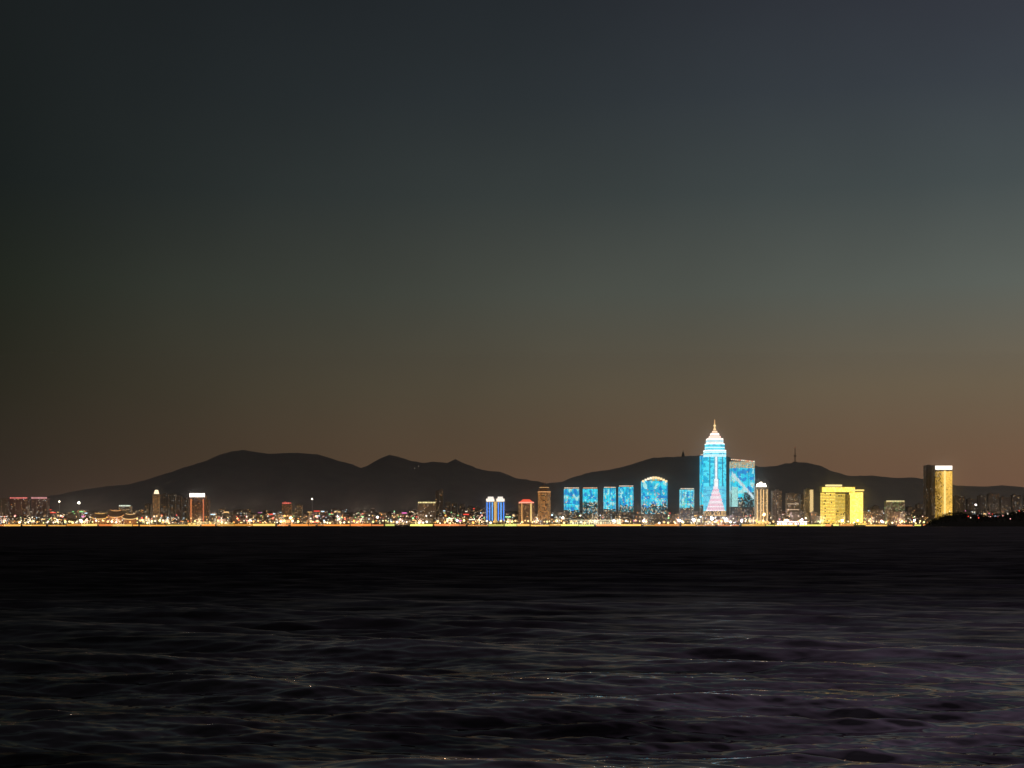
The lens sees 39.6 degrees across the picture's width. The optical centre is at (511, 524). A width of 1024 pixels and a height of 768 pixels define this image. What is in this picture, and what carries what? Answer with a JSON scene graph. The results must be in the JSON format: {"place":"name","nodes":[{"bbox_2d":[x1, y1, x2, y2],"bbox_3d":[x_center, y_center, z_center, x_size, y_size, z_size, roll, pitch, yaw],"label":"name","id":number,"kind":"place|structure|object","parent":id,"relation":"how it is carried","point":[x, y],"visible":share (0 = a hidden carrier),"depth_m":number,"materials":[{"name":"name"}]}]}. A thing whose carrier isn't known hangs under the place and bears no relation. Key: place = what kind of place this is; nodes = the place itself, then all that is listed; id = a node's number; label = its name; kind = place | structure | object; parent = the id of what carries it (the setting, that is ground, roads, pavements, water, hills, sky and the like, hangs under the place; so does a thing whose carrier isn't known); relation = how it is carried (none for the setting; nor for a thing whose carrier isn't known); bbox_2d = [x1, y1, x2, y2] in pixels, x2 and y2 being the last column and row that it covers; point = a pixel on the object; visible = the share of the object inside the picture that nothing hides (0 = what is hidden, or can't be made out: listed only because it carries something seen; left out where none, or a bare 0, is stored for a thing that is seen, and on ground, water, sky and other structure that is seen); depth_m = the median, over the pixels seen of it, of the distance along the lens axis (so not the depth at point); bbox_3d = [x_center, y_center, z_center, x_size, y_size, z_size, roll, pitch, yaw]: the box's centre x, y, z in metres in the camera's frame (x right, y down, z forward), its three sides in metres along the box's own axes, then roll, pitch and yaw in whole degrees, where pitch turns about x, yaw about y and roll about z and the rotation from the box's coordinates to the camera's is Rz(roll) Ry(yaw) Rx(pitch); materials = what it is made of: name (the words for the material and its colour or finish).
{"place":"outdoors","nodes":[
{"label":"outdoors","id":0,"kind":"place"},
{"bbox_2d":[9,450,546,513],"bbox_3d":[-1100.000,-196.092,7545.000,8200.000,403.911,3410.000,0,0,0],"label":"distant hills","id":1,"kind":"structure","parent":0,"point":[255,482],"depth_m":7063.30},
{"bbox_2d":[0,526,1023,767],"bbox_3d":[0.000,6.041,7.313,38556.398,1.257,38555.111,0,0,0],"label":"sea","id":2,"kind":"structure","parent":0,"point":[511,646],"depth_m":68.51,"materials":[{"name":"liquid"}]},
{"bbox_2d":[0,0,1023,498],"label":"sky","id":3,"kind":"structure","parent":0,"point":[547,241],"materials":[{"name":"grey"}]},
{"bbox_2d":[481,455,1023,515],"bbox_3d":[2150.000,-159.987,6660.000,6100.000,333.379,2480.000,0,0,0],"label":"wooded hill","id":4,"kind":"structure","parent":0,"point":[677,473],"depth_m":6410.21,"materials":[{"name":"black plant"}]},
{"bbox_2d":[924,512,1023,526],"bbox_3d":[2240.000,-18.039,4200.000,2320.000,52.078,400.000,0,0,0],"label":"headland","id":5,"kind":"structure","parent":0,"point":[962,522],"depth_m":4062.18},
{"bbox_2d":[925,509,1023,525],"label":"headland trees","id":6,"kind":"object","parent":5,"relation":"on","point":[941,518],"visible":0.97,"depth_m":4173.79,"materials":[{"name":"black plant"}]},
{"bbox_3d":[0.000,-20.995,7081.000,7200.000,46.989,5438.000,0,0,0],"label":"ground","id":7,"kind":"structure","parent":0,"visible":0},
{"bbox_2d":[0,498,8,514],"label":"office building","id":8,"kind":"structure","parent":7,"relation":"on","point":[4,506],"depth_m":4560.00,"materials":[{"name":"paint"}]},
{"bbox_2d":[10,497,29,518],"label":"office building","id":9,"kind":"structure","parent":7,"relation":"on","point":[19,506],"depth_m":4600.00,"materials":[{"name":"paint"}]},
{"bbox_2d":[31,497,49,518],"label":"office building","id":10,"kind":"structure","parent":7,"relation":"on","point":[40,505],"depth_m":4600.00,"materials":[{"name":"paint"}]},
{"bbox_2d":[91,513,109,524],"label":"temple pavilion","id":11,"kind":"structure","parent":7,"relation":"on","point":[99,517],"depth_m":4424.25,"materials":[{"name":"paint"}]},
{"bbox_2d":[107,510,124,523],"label":"temple pavilion","id":12,"kind":"structure","parent":7,"relation":"on","point":[115,516],"depth_m":4444.27,"materials":[{"name":"paint"}]},
{"bbox_2d":[119,505,131,513],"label":"apartment building","id":13,"kind":"structure","parent":7,"relation":"on","point":[126,509],"depth_m":4499.80,"materials":[{"name":"paint"}]},
{"bbox_2d":[121,514,138,524],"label":"temple pavilion","id":14,"kind":"structure","parent":7,"relation":"on","point":[127,518],"depth_m":4423.76,"materials":[{"name":"paint"}]},
{"bbox_2d":[145,503,151,519],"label":"apartment tower","id":15,"kind":"structure","parent":7,"relation":"on","point":[148,510],"depth_m":4560.00,"materials":[{"name":"paint"}]},
{"bbox_2d":[153,490,159,524],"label":"slim tower","id":16,"kind":"structure","parent":7,"relation":"on","point":[156,502],"depth_m":4480.00,"materials":[{"name":"paint"}]},
{"bbox_2d":[161,493,168,517],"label":"apartment tower","id":17,"kind":"structure","parent":7,"relation":"on","point":[164,505],"depth_m":4620.00,"materials":[{"name":"paint"}]},
{"bbox_2d":[169,493,176,513],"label":"apartment tower","id":18,"kind":"structure","parent":7,"relation":"on","point":[172,502],"depth_m":4640.00,"materials":[{"name":"paint"}]},
{"bbox_2d":[174,495,181,523],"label":"apartment tower","id":19,"kind":"structure","parent":7,"relation":"on","point":[179,506],"depth_m":4600.00,"materials":[{"name":"paint"}]},
{"bbox_2d":[182,498,188,519],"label":"apartment tower","id":20,"kind":"structure","parent":7,"relation":"on","point":[185,508],"depth_m":4590.00,"materials":[{"name":"paint"}]},
{"bbox_2d":[187,493,206,524],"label":"hotel tower","id":21,"kind":"structure","parent":7,"relation":"on","point":[198,506],"depth_m":4440.00,"materials":[{"name":"paint"}]},
{"bbox_2d":[207,499,210,521],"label":"apartment tower","id":22,"kind":"structure","parent":7,"relation":"on","point":[208,510],"depth_m":4470.00,"materials":[{"name":"paint"}]},
{"bbox_2d":[196,522,229,524],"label":"arcade hall","id":23,"kind":"structure","parent":7,"relation":"on","point":[198,523],"depth_m":4398.70,"materials":[{"name":"paint"}]},
{"bbox_2d":[282,502,291,515],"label":"office building","id":24,"kind":"structure","parent":7,"relation":"on","point":[286,508],"depth_m":4620.00,"materials":[{"name":"paint"}]},
{"bbox_2d":[279,515,294,524],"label":"temple pavilion","id":25,"kind":"structure","parent":7,"relation":"on","point":[285,518],"depth_m":4433.60,"materials":[{"name":"paint"}]},
{"bbox_2d":[295,504,302,516],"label":"office building","id":26,"kind":"structure","parent":7,"relation":"on","point":[298,509],"depth_m":4700.00,"materials":[{"name":"paint"}]},
{"bbox_2d":[385,522,417,524],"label":"market hall","id":27,"kind":"structure","parent":7,"relation":"on","point":[401,523],"depth_m":4420.20,"materials":[{"name":"paint"}]},
{"bbox_2d":[418,501,436,523],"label":"office building","id":28,"kind":"structure","parent":7,"relation":"on","point":[427,508],"depth_m":4470.00,"materials":[{"name":"paint"}]},
{"bbox_2d":[435,490,438,517],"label":"apartment tower","id":29,"kind":"structure","parent":7,"relation":"on","point":[437,501],"depth_m":4560.00,"materials":[{"name":"paint"}]},
{"bbox_2d":[439,488,442,515],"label":"apartment tower","id":30,"kind":"structure","parent":7,"relation":"on","point":[441,502],"depth_m":4569.60,"materials":[{"name":"paint"}]},
{"bbox_2d":[445,501,450,517],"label":"apartment tower","id":31,"kind":"structure","parent":7,"relation":"on","point":[447,508],"depth_m":4700.00,"materials":[{"name":"paint"}]},
{"bbox_2d":[452,502,456,517],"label":"apartment tower","id":32,"kind":"structure","parent":7,"relation":"on","point":[454,509],"depth_m":4699.80,"materials":[{"name":"paint"}]},
{"bbox_2d":[0,512,922,524],"bbox_3d":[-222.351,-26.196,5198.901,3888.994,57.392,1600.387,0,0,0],"label":"street lamps","id":33,"kind":"object","parent":7,"relation":"on","point":[323,520],"visible":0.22,"depth_m":4445.75,"materials":[{"name":"paint"}]},
{"bbox_2d":[0,524,924,525],"bbox_3d":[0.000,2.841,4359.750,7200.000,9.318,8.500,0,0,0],"label":"seawall","id":34,"kind":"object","parent":7,"relation":"on","point":[455,525],"visible":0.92,"depth_m":4355.50,"materials":[{"name":"paint"}]},
{"bbox_2d":[460,504,464,516],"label":"apartment tower","id":35,"kind":"structure","parent":7,"relation":"on","point":[462,509],"depth_m":4699.80,"materials":[{"name":"paint"}]},
{"bbox_2d":[3,519,924,524],"bbox_3d":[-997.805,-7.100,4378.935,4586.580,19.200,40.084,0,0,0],"label":"promenade lamps","id":36,"kind":"object","parent":7,"relation":"on","point":[221,522],"visible":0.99,"depth_m":4379.05,"materials":[{"name":"paint"}]},
{"bbox_2d":[467,506,472,512],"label":"apartment tower","id":37,"kind":"structure","parent":7,"relation":"on","point":[469,509],"depth_m":4700.00,"materials":[{"name":"paint"}]},
{"bbox_2d":[16,522,924,524],"bbox_3d":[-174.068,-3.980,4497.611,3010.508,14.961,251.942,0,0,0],"label":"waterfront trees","id":38,"kind":"object","parent":7,"relation":"on","point":[825,523],"visible":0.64,"depth_m":4384.73,"materials":[{"name":"green plant"}]},
{"bbox_2d":[475,506,479,515],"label":"apartment tower","id":39,"kind":"structure","parent":7,"relation":"on","point":[477,509],"depth_m":4699.80,"materials":[{"name":"paint"}]},
{"bbox_2d":[484,497,505,524],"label":"twin crown hotel","id":40,"kind":"structure","parent":7,"relation":"on","point":[495,509],"depth_m":4428.50,"materials":[{"name":"glass"}]},
{"bbox_2d":[0,492,1023,524],"bbox_3d":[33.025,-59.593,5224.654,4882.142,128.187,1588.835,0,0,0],"label":"distant city buildings","id":41,"kind":"structure","parent":7,"relation":"on","point":[996,503],"depth_m":4578.26,"materials":[{"name":"paint"}]},
{"bbox_2d":[517,499,535,524],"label":"red crown hotel","id":42,"kind":"structure","parent":7,"relation":"on","point":[526,509],"depth_m":4440.00,"materials":[{"name":"paint"}]},
{"bbox_2d":[537,482,550,524],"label":"domed tower","id":43,"kind":"structure","parent":7,"relation":"on","point":[544,501],"depth_m":4449.55,"materials":[{"name":"paint"}]},
{"bbox_2d":[562,488,578,523],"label":"office tower","id":44,"kind":"structure","parent":7,"relation":"on","point":[571,503],"depth_m":4449.75,"materials":[{"name":"glass"}]},
{"bbox_2d":[583,488,597,519],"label":"office tower","id":45,"kind":"structure","parent":7,"relation":"on","point":[590,503],"depth_m":4449.75,"materials":[{"name":"glass"}]},
{"bbox_2d":[569,520,620,524],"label":"arcade hall","id":46,"kind":"structure","parent":7,"relation":"on","point":[598,522],"depth_m":4403.70,"materials":[{"name":"paint"}]},
{"bbox_2d":[603,487,615,519],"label":"office tower","id":47,"kind":"structure","parent":7,"relation":"on","point":[609,502],"depth_m":4459.75,"materials":[{"name":"glass"}]},
{"bbox_2d":[618,487,634,523],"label":"office tower","id":48,"kind":"structure","parent":7,"relation":"on","point":[625,503],"depth_m":4459.75,"materials":[{"name":"glass"}]},
{"bbox_2d":[640,476,669,524],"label":"arched roof hotel","id":49,"kind":"structure","parent":7,"relation":"on","point":[653,499],"depth_m":4469.75,"materials":[{"name":"glass"}]},
{"bbox_2d":[679,488,695,524],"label":"office tower","id":50,"kind":"structure","parent":7,"relation":"on","point":[686,506],"depth_m":4479.75,"materials":[{"name":"glass"}]},
{"bbox_2d":[700,454,703,515],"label":"slab tower","id":51,"kind":"structure","parent":7,"relation":"on","point":[701,483],"depth_m":4620.09,"materials":[{"name":"glass"}]},
{"bbox_2d":[697,420,729,524],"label":"skyscraper","id":52,"kind":"structure","parent":7,"relation":"on","point":[714,481],"depth_m":4498.30,"materials":[{"name":"glass"}]},
{"bbox_2d":[704,521,722,524],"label":"arcade hall","id":53,"kind":"structure","parent":7,"relation":"on","point":[713,523],"depth_m":4403.70,"materials":[{"name":"paint"}]},
{"bbox_2d":[729,459,754,519],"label":"slab tower","id":54,"kind":"structure","parent":7,"relation":"on","point":[742,489],"depth_m":4599.75,"materials":[{"name":"glass"}]},
{"bbox_2d":[755,483,769,524],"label":"residential tower","id":55,"kind":"structure","parent":7,"relation":"on","point":[761,498],"depth_m":4440.00,"materials":[{"name":"paint"}]},
{"bbox_2d":[771,489,781,524],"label":"apartment tower","id":56,"kind":"structure","parent":7,"relation":"on","point":[776,504],"depth_m":4520.00,"materials":[{"name":"paint"}]},
{"bbox_2d":[775,521,806,524],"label":"ferry hall","id":57,"kind":"structure","parent":7,"relation":"on","point":[788,522],"depth_m":4398.70,"materials":[{"name":"paint"}]},
{"bbox_2d":[785,493,798,516],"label":"apartment tower","id":58,"kind":"structure","parent":7,"relation":"on","point":[791,502],"depth_m":4500.00,"materials":[{"name":"paint"}]},
{"bbox_2d":[799,493,803,520],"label":"apartment tower","id":59,"kind":"structure","parent":7,"relation":"on","point":[801,504],"depth_m":4560.00,"materials":[{"name":"paint"}]},
{"bbox_2d":[804,488,813,520],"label":"apartment tower","id":60,"kind":"structure","parent":7,"relation":"on","point":[808,500],"depth_m":4480.00,"materials":[{"name":"paint"}]},
{"bbox_2d":[820,485,865,524],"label":"floodlit hotel","id":61,"kind":"structure","parent":7,"relation":"on","point":[837,504],"depth_m":4420.00,"materials":[{"name":"paint"}]},
{"bbox_2d":[869,509,884,524],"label":"office building","id":62,"kind":"structure","parent":7,"relation":"on","point":[877,515],"depth_m":4470.00,"materials":[{"name":"paint"}]},
{"bbox_2d":[884,500,905,524],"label":"office building","id":63,"kind":"structure","parent":7,"relation":"on","point":[893,505],"depth_m":4470.00,"materials":[{"name":"paint"}]},
{"bbox_2d":[923,465,934,514],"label":"slab tower","id":64,"kind":"structure","parent":7,"relation":"on","point":[927,489],"depth_m":4700.00,"materials":[{"name":"paint"}]},
{"bbox_2d":[932,465,951,518],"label":"office tower","id":65,"kind":"structure","parent":7,"relation":"on","point":[941,489],"depth_m":4638.50,"materials":[{"name":"metal"}]}
]}

